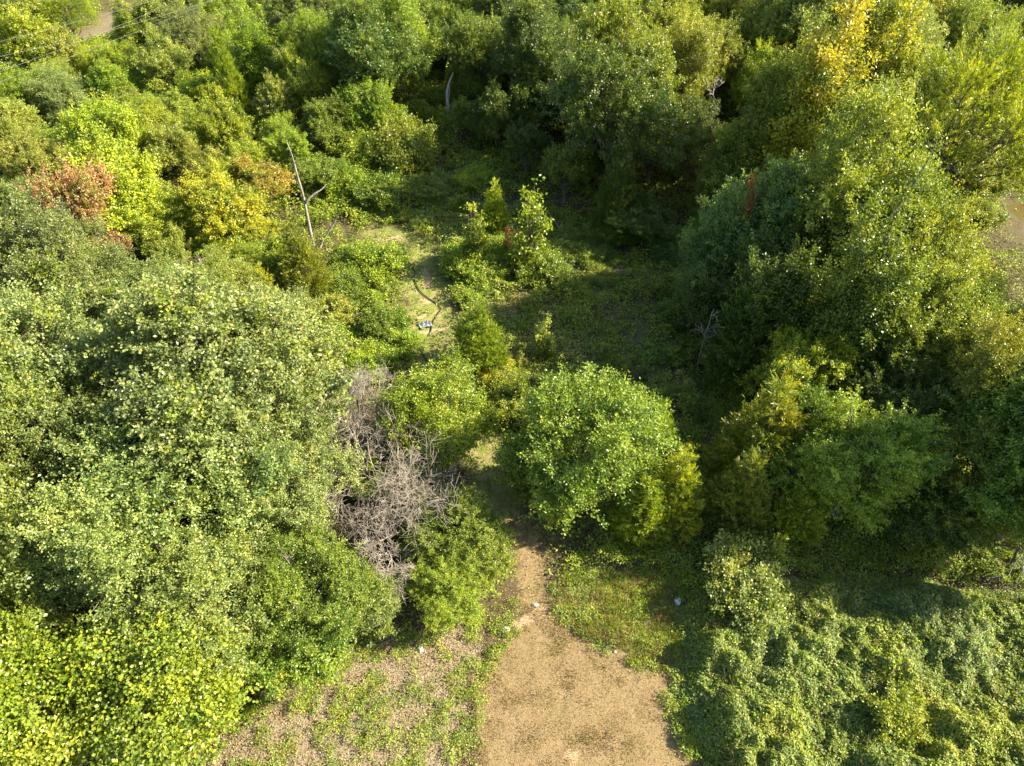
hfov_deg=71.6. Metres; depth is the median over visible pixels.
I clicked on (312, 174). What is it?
bushy tree
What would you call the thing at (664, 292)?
shrub
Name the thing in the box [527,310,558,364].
spiky shrub
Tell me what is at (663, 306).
shrub
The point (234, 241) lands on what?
shrub
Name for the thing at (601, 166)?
bushy tree
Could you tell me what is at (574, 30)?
broadleaf tree
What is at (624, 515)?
cedar tree
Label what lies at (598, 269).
fallen log
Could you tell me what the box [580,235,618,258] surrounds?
vine mound
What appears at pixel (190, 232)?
vine mound
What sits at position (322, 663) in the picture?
bushy tree
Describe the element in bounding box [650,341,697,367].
shrub
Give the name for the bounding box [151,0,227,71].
broadleaf tree
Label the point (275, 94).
bushy tree
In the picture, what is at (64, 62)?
bushy tree
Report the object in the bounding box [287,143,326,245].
dead tree
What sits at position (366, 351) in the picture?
vine mound
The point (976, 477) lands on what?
broadleaf tree
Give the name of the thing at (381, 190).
vine mound
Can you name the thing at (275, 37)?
vine mound
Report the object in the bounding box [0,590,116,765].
leaved tree
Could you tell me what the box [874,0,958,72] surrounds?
broadleaf tree
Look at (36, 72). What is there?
bushy tree
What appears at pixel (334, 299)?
shrub
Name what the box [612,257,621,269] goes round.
spiky shrub
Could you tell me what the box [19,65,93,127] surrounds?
bushy tree
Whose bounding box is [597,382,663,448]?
bushy tree
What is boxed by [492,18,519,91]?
bushy tree
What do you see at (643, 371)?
spiky shrub
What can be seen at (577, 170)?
bushy tree
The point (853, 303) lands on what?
tall tree
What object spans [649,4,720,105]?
broadleaf tree
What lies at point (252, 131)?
vine mound
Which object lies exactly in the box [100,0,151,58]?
tall tree
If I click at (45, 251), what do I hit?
broadleaf tree
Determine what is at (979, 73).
feathery tree
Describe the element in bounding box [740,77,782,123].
bushy tree
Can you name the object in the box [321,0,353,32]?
bushy tree
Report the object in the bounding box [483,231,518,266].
vine mound
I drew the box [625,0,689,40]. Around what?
broadleaf tree
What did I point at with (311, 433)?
broadleaf tree
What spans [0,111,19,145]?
bushy tree
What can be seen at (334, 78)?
bushy tree
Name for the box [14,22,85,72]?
bushy tree
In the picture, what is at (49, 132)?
bushy tree
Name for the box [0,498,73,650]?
bushy tree
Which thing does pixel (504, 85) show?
vine mound
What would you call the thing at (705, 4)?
bushy tree
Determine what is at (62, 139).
bushy tree
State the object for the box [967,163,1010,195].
vine mound
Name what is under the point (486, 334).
cedar tree
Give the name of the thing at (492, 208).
cedar tree
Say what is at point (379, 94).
bushy tree
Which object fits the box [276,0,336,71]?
broadleaf tree
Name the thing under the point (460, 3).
broadleaf tree
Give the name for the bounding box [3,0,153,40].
power line
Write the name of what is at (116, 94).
bushy tree
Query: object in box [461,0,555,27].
broadleaf tree
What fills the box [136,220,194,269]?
bushy tree
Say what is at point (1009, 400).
broadleaf tree
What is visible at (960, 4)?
broadleaf tree
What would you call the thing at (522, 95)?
bushy tree
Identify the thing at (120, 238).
bushy tree
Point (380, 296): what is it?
shrub
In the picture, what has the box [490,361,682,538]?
bushy tree
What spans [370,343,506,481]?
bushy tree
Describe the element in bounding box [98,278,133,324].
bushy tree
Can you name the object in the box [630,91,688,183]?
bushy tree
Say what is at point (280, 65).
bushy tree
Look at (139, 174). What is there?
bushy tree
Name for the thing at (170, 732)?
leaved tree
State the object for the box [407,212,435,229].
shrub
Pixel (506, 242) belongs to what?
spiky shrub
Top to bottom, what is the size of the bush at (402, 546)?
2.982 m
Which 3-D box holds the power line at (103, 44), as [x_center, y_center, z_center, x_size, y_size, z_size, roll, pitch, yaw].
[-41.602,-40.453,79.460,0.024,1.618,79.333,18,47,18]
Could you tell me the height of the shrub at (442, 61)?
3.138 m
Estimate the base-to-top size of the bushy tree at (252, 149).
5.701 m
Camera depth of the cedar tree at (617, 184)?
58.96 m
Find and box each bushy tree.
[0,0,61,24]
[0,3,72,69]
[0,63,25,119]
[0,71,39,119]
[0,92,43,139]
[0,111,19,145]
[0,166,58,218]
[0,167,12,182]
[0,178,11,210]
[0,427,54,502]
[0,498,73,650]
[13,64,77,113]
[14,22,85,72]
[14,150,122,237]
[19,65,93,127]
[22,52,86,82]
[33,123,76,157]
[43,130,87,157]
[47,120,186,253]
[57,84,146,157]
[59,213,140,314]
[68,38,114,88]
[70,33,120,66]
[82,53,150,100]
[84,206,134,267]
[93,37,153,88]
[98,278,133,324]
[105,84,139,105]
[120,92,170,112]
[120,186,205,257]
[121,89,186,153]
[127,33,163,50]
[129,21,195,91]
[131,0,188,34]
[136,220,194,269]
[141,121,198,185]
[150,176,171,198]
[159,86,199,128]
[171,153,273,240]
[171,243,269,302]
[174,67,229,114]
[174,78,260,152]
[180,137,227,180]
[183,0,204,15]
[184,228,228,264]
[197,38,218,76]
[203,155,263,194]
[207,134,268,181]
[211,29,243,65]
[227,151,296,215]
[228,210,284,245]
[229,232,288,285]
[233,569,361,704]
[250,67,303,123]
[258,125,313,178]
[260,109,301,149]
[261,69,291,95]
[270,46,285,65]
[274,56,290,77]
[277,43,334,105]
[289,152,347,194]
[296,93,355,156]
[316,60,358,107]
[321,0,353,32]
[332,75,395,131]
[335,563,412,647]
[362,94,413,134]
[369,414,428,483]
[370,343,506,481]
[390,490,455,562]
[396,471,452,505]
[440,58,492,100]
[442,95,505,141]
[467,74,531,146]
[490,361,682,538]
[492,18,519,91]
[500,115,553,175]
[506,448,563,508]
[507,61,566,134]
[538,139,600,202]
[543,55,578,134]
[568,142,617,187]
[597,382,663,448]
[603,189,677,245]
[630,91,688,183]
[663,260,757,345]
[689,0,723,22]
[693,155,725,200]
[696,108,778,199]
[710,34,746,92]
[712,214,831,363]
[727,34,795,113]
[731,317,864,408]
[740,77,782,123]
[885,467,1016,556]
[909,266,1023,340]
[921,123,1007,205]
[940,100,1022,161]
[966,59,1023,110]
[1002,302,1023,323]
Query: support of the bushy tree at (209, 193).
on the ground at (528, 578)
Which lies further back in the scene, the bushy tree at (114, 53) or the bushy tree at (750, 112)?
the bushy tree at (114, 53)
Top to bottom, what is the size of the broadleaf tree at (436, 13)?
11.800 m
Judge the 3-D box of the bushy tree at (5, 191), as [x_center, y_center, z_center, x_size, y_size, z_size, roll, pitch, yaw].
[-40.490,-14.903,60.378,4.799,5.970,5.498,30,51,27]
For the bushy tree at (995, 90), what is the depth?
72.02 m
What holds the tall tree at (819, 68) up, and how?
on the ground at (528, 578)
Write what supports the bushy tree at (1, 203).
on the ground at (528, 578)
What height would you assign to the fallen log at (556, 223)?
0.887 m
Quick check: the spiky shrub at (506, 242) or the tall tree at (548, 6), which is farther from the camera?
the tall tree at (548, 6)
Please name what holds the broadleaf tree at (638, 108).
on the ground at (528, 578)
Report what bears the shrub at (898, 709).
on the ground at (528, 578)
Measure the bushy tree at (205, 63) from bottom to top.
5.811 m
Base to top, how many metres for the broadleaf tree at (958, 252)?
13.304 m
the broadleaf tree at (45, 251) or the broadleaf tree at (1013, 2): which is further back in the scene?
the broadleaf tree at (1013, 2)
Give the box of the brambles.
[666,566,1023,765]
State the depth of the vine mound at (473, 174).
67.62 m
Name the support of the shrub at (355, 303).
on the ground at (528, 578)
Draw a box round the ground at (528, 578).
[0,0,1023,765]
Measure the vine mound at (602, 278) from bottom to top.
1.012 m
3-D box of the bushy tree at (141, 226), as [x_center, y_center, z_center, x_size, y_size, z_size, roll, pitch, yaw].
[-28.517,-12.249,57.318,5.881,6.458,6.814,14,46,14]
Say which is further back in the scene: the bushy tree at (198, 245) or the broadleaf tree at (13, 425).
the bushy tree at (198, 245)
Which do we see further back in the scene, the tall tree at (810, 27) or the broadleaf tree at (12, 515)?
the tall tree at (810, 27)
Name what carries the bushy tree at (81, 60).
on the ground at (528, 578)
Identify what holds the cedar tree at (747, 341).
on the ground at (528, 578)
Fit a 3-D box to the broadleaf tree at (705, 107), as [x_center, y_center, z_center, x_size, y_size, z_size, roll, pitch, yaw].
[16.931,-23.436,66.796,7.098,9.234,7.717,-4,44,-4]
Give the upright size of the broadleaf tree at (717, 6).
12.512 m
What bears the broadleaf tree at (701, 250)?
on the ground at (528, 578)
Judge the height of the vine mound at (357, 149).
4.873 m
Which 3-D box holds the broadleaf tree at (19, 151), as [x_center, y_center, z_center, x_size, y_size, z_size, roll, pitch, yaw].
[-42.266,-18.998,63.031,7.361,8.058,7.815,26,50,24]
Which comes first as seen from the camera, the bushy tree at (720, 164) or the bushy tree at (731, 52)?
the bushy tree at (720, 164)
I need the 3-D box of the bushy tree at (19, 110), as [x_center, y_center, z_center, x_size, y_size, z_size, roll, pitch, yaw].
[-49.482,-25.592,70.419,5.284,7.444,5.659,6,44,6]
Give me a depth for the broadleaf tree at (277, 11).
83.03 m
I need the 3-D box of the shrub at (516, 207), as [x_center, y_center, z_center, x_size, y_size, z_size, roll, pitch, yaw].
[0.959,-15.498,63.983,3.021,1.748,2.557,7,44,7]
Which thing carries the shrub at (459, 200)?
on the ground at (528, 578)
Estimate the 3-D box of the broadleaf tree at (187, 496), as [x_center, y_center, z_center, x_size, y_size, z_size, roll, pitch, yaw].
[-15.846,5.510,35.580,11.909,11.483,10.859,-16,46,-16]
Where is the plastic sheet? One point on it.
(427, 323)
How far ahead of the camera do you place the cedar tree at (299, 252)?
52.72 m
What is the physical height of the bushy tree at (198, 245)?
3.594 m
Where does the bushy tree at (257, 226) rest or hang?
on the ground at (528, 578)
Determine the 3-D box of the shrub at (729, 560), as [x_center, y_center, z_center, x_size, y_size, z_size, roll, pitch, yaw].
[11.914,10.085,36.336,5.311,3.825,6.242,18,47,17]
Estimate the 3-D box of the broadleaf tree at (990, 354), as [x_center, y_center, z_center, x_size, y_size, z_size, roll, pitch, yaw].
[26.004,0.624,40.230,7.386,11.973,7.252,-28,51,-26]
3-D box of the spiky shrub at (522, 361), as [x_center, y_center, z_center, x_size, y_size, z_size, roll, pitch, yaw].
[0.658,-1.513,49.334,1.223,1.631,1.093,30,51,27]
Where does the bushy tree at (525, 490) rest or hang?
on the ground at (528, 578)
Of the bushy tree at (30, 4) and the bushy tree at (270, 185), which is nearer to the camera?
the bushy tree at (270, 185)
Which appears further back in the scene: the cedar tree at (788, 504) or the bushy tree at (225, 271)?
the bushy tree at (225, 271)
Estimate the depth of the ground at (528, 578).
37.45 m
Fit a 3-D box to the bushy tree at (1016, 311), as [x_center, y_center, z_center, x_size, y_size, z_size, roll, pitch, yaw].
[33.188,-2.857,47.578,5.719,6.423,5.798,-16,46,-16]
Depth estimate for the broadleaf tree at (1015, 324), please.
43.05 m
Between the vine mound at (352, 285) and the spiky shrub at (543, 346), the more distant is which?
the vine mound at (352, 285)
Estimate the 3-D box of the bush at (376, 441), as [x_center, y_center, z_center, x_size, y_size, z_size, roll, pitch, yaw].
[-6.409,3.753,42.655,4.390,3.742,5.096,-10,45,-10]
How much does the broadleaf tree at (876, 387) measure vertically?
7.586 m
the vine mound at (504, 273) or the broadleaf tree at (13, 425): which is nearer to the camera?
the broadleaf tree at (13, 425)
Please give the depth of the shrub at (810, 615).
35.55 m
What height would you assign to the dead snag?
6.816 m
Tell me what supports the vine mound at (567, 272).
on the ground at (528, 578)
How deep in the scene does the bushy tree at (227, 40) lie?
80.83 m
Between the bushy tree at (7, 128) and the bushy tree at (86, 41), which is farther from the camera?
the bushy tree at (86, 41)
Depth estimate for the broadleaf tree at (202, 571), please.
30.57 m
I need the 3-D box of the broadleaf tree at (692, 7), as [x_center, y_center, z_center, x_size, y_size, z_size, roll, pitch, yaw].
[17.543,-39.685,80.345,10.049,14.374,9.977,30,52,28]
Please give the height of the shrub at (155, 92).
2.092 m
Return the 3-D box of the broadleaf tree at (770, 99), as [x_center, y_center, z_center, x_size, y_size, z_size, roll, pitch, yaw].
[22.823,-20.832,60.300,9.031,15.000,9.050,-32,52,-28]
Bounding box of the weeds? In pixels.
[195,561,725,765]
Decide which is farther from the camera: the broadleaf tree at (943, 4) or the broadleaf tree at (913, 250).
the broadleaf tree at (943, 4)
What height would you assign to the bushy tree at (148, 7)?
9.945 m
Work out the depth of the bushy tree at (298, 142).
66.24 m
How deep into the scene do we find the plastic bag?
36.94 m
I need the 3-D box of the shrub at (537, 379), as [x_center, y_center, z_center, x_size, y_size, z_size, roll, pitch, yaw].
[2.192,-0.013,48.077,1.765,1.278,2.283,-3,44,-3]
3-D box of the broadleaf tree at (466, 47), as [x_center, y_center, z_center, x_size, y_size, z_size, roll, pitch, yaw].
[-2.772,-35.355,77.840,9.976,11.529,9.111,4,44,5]
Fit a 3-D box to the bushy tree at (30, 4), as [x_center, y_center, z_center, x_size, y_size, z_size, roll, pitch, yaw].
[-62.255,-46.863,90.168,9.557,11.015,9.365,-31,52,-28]
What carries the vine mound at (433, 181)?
on the ground at (528, 578)
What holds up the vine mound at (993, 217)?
on the ground at (528, 578)
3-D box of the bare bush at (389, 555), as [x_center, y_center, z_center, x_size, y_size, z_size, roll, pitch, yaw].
[-6.354,8.392,36.824,7.240,5.766,6.967,23,49,22]
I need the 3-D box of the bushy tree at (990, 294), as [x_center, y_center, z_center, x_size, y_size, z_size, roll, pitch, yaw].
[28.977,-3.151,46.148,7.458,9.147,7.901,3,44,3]
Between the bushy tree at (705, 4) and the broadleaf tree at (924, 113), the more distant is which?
the bushy tree at (705, 4)
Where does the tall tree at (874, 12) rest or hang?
on the ground at (528, 578)
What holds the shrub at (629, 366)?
on the ground at (528, 578)
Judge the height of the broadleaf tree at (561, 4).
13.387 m
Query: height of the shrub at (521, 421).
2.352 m
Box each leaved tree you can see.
[0,577,99,701]
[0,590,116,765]
[56,595,262,765]
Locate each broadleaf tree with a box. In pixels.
[0,118,75,198]
[0,182,113,320]
[0,277,103,462]
[0,365,138,508]
[0,451,187,640]
[0,452,48,608]
[4,290,98,383]
[36,400,313,593]
[55,294,198,398]
[70,260,360,482]
[87,509,322,691]
[89,241,223,329]
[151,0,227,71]
[210,397,367,542]
[229,508,396,667]
[233,280,324,354]
[246,0,347,53]
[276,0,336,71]
[317,0,435,96]
[333,0,437,91]
[398,546,501,635]
[399,481,521,587]
[413,0,460,78]
[431,0,495,28]
[435,5,507,96]
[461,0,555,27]
[487,0,577,130]
[531,28,710,194]
[543,0,585,21]
[551,0,609,50]
[559,2,607,51]
[561,103,599,143]
[562,0,690,172]
[580,0,646,14]
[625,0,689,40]
[636,0,717,36]
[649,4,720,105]
[661,83,731,176]
[670,229,787,325]
[674,7,756,103]
[676,148,839,271]
[702,0,769,41]
[731,0,813,75]
[732,39,812,164]
[733,41,789,97]
[747,375,966,535]
[775,69,967,277]
[777,0,881,57]
[782,61,923,170]
[788,242,857,291]
[813,230,948,302]
[846,340,972,443]
[855,168,1008,294]
[869,247,998,391]
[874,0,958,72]
[880,129,929,173]
[899,304,1023,432]
[907,82,949,151]
[917,403,1023,544]
[919,0,963,41]
[935,0,1023,91]
[937,0,987,21]
[943,369,1023,553]
[970,252,1013,302]
[974,4,1023,71]
[977,0,1023,30]
[998,314,1023,337]
[1012,354,1023,382]
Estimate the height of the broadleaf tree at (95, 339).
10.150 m
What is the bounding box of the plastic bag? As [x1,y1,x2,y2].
[674,597,680,604]
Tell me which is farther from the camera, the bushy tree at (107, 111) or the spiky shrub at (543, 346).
the bushy tree at (107, 111)
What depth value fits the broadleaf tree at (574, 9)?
77.31 m
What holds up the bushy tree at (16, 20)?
on the ground at (528, 578)
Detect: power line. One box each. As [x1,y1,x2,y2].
[0,0,177,71]
[0,0,212,81]
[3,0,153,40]
[4,0,210,55]
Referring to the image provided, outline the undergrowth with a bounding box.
[0,0,1023,730]
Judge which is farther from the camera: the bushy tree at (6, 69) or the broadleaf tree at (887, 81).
the bushy tree at (6, 69)
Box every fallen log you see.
[547,212,569,235]
[570,264,633,272]
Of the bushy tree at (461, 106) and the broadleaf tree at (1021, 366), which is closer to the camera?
the broadleaf tree at (1021, 366)
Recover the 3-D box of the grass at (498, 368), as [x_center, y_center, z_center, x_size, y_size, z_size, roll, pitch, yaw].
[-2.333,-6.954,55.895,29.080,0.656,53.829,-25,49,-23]
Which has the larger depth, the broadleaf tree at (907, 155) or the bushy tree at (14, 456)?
the broadleaf tree at (907, 155)
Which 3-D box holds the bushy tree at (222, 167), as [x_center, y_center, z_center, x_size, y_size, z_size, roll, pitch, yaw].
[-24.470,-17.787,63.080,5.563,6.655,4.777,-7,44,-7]
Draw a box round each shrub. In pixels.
[144,88,160,96]
[217,232,255,273]
[310,291,359,326]
[336,296,363,312]
[358,289,383,309]
[387,328,429,364]
[394,209,420,220]
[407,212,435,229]
[431,52,452,70]
[446,192,476,210]
[451,290,485,308]
[459,198,492,263]
[502,174,553,269]
[502,222,516,261]
[508,200,533,219]
[508,367,529,405]
[514,350,529,367]
[517,405,530,430]
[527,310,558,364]
[531,373,552,391]
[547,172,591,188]
[564,432,593,455]
[577,249,605,270]
[590,373,623,402]
[595,338,610,360]
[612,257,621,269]
[613,353,633,375]
[635,364,648,380]
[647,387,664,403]
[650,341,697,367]
[652,300,678,314]
[654,285,671,297]
[665,320,690,335]
[666,383,713,422]
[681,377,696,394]
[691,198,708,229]
[695,528,797,644]
[765,532,789,569]
[778,576,837,639]
[855,677,935,754]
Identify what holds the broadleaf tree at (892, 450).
on the ground at (528, 578)
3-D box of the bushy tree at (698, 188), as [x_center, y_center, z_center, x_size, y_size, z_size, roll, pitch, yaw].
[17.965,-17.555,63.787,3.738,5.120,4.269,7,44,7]
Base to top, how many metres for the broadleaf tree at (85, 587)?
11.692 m
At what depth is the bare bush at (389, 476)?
37.90 m
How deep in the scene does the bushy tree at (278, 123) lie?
69.28 m
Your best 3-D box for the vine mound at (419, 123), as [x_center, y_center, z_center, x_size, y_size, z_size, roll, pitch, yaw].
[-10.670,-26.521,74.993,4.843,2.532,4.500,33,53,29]
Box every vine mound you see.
[33,121,62,143]
[180,222,197,242]
[235,122,261,143]
[266,29,279,43]
[315,155,372,202]
[320,124,385,174]
[320,258,371,300]
[325,249,365,274]
[337,336,402,386]
[338,236,412,286]
[350,168,414,211]
[356,301,413,342]
[362,110,445,177]
[403,167,455,204]
[410,117,424,133]
[435,238,498,285]
[450,161,493,191]
[459,256,511,286]
[469,351,517,390]
[469,364,532,426]
[471,76,510,98]
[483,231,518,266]
[499,238,567,286]
[534,263,579,291]
[545,231,602,265]
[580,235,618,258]
[581,211,641,249]
[585,265,622,286]
[638,224,686,265]
[720,114,742,132]
[959,196,1011,230]
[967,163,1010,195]
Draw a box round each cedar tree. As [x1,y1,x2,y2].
[206,21,255,117]
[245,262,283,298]
[269,214,333,297]
[445,293,512,376]
[478,177,514,234]
[589,135,643,234]
[599,468,676,548]
[626,396,679,472]
[639,443,709,547]
[691,265,789,404]
[700,442,776,544]
[701,366,808,497]
[753,475,831,552]
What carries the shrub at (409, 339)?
on the ground at (528, 578)
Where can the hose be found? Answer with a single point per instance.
(428, 298)
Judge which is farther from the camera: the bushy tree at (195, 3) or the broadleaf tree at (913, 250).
the bushy tree at (195, 3)
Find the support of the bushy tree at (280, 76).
on the ground at (528, 578)
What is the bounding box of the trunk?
[717,163,763,306]
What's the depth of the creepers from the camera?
53.88 m
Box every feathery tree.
[34,0,104,35]
[879,4,1023,217]
[900,48,981,126]
[999,120,1021,172]
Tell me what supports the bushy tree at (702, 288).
on the ground at (528, 578)
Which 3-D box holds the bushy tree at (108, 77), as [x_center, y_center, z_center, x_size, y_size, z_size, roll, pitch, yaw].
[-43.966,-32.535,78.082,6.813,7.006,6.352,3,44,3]
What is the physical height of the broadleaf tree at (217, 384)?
14.457 m
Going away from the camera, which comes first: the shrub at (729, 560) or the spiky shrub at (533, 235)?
the shrub at (729, 560)
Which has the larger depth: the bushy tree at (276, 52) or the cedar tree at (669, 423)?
the bushy tree at (276, 52)
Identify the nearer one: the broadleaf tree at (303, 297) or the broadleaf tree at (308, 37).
the broadleaf tree at (303, 297)
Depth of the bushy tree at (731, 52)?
80.77 m
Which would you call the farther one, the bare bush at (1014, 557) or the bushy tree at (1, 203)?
the bushy tree at (1, 203)
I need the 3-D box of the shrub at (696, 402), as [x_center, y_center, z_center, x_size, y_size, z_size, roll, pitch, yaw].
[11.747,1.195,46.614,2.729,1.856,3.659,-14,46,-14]
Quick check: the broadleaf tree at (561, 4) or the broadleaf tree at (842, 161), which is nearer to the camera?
the broadleaf tree at (842, 161)
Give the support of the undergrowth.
on the ground at (528, 578)
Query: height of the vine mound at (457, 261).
2.962 m
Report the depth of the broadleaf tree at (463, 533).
36.10 m
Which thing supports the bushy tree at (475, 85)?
on the ground at (528, 578)
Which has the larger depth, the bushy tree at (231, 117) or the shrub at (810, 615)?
the bushy tree at (231, 117)
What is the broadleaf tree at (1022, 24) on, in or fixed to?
on the ground at (528, 578)
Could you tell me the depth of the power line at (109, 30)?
75.83 m
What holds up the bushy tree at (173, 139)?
on the ground at (528, 578)
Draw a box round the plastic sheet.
[418,320,432,328]
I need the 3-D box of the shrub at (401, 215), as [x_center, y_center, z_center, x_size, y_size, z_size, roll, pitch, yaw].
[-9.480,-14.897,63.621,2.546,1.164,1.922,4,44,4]
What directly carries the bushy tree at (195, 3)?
on the ground at (528, 578)
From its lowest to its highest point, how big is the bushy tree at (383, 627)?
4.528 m
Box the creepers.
[305,149,725,589]
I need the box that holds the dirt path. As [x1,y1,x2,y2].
[1008,202,1023,232]
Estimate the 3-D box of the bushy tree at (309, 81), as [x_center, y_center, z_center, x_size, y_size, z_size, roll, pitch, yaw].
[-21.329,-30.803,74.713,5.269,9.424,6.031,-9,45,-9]
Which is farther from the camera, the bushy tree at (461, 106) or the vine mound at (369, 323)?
the bushy tree at (461, 106)
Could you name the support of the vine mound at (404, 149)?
on the ground at (528, 578)
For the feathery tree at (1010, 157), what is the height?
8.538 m
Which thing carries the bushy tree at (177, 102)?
on the ground at (528, 578)
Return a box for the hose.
[403,246,440,360]
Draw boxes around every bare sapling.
[690,309,723,371]
[704,77,722,154]
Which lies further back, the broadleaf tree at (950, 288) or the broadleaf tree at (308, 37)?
the broadleaf tree at (308, 37)
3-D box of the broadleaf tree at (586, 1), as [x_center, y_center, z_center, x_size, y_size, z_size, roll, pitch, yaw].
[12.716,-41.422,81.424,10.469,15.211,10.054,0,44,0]
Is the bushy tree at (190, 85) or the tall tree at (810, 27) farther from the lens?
the bushy tree at (190, 85)
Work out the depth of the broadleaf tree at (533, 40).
69.55 m
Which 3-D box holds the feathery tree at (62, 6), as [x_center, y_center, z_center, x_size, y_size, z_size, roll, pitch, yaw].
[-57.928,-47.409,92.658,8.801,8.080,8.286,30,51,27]
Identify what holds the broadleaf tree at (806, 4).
on the ground at (528, 578)
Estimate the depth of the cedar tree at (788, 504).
38.00 m
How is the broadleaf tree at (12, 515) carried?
on the ground at (528, 578)
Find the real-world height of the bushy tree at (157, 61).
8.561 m
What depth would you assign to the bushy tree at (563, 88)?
71.55 m
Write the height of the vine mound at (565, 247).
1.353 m
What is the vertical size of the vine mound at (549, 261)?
3.380 m
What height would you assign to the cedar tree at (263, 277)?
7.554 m
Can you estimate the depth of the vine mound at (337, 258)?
58.10 m
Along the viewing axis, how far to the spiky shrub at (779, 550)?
36.22 m
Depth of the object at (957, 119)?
62.97 m
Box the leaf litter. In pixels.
[191,440,683,765]
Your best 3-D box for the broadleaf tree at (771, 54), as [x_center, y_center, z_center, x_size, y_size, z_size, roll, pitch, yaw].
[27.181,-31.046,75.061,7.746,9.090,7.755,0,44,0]
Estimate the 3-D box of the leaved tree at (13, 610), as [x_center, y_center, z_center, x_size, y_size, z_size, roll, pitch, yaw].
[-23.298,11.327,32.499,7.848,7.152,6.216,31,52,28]
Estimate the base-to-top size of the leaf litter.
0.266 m
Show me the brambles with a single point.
(787, 721)
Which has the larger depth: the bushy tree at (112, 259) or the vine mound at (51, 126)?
the vine mound at (51, 126)
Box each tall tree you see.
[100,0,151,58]
[223,0,278,96]
[514,0,577,115]
[743,0,887,186]
[747,8,835,176]
[793,135,947,400]
[803,0,856,48]
[840,1,889,50]
[843,0,936,105]
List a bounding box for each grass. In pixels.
[317,154,710,659]
[549,565,689,671]
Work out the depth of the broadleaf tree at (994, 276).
49.24 m
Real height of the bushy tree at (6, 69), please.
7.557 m
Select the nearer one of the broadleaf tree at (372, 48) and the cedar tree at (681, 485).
the cedar tree at (681, 485)
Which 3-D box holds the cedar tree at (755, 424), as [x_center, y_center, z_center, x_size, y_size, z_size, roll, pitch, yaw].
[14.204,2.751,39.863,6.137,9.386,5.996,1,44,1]
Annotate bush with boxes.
[289,377,469,550]
[307,353,410,458]
[335,484,444,609]
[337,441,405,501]
[946,533,1023,588]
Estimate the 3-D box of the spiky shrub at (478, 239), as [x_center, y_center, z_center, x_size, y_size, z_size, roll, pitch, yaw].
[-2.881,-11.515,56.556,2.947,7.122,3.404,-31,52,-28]
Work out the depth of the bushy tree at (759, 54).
70.92 m
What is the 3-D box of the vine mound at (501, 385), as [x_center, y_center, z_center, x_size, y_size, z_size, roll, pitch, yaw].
[-0.524,0.806,46.690,4.495,2.522,5.345,-13,45,-13]
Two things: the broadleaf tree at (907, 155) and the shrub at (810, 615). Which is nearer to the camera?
the shrub at (810, 615)
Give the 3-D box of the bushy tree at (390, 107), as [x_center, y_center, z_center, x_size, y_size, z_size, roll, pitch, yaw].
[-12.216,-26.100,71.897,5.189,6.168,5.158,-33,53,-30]
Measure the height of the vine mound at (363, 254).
3.102 m
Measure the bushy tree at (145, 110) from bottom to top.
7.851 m
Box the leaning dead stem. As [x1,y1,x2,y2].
[319,214,338,247]
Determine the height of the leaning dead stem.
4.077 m
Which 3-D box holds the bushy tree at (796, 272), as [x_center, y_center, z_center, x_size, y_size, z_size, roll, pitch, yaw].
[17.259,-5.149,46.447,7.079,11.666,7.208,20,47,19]
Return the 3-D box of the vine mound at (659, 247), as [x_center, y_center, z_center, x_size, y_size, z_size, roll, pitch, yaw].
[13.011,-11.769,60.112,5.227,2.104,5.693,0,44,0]
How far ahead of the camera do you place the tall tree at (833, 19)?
68.08 m
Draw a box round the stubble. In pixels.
[454,591,702,765]
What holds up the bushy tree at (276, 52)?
on the ground at (528, 578)
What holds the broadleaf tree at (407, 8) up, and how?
on the ground at (528, 578)
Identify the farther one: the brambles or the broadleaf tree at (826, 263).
the broadleaf tree at (826, 263)
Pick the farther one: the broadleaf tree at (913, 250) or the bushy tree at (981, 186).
the bushy tree at (981, 186)
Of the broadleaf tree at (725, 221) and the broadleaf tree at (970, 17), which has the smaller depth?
the broadleaf tree at (725, 221)
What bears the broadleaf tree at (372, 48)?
on the ground at (528, 578)
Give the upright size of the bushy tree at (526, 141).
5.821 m
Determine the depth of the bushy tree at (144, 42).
86.77 m
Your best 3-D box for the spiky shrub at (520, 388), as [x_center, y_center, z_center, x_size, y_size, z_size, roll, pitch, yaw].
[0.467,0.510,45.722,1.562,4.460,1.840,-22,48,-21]
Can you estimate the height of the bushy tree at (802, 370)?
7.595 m
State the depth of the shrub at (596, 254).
58.34 m
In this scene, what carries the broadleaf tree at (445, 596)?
on the ground at (528, 578)
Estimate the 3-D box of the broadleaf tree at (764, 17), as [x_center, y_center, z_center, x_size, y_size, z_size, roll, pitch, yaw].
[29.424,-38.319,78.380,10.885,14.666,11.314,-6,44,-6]
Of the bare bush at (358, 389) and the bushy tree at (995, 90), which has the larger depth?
the bushy tree at (995, 90)
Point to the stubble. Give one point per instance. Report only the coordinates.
(565, 638)
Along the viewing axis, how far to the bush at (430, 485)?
39.88 m

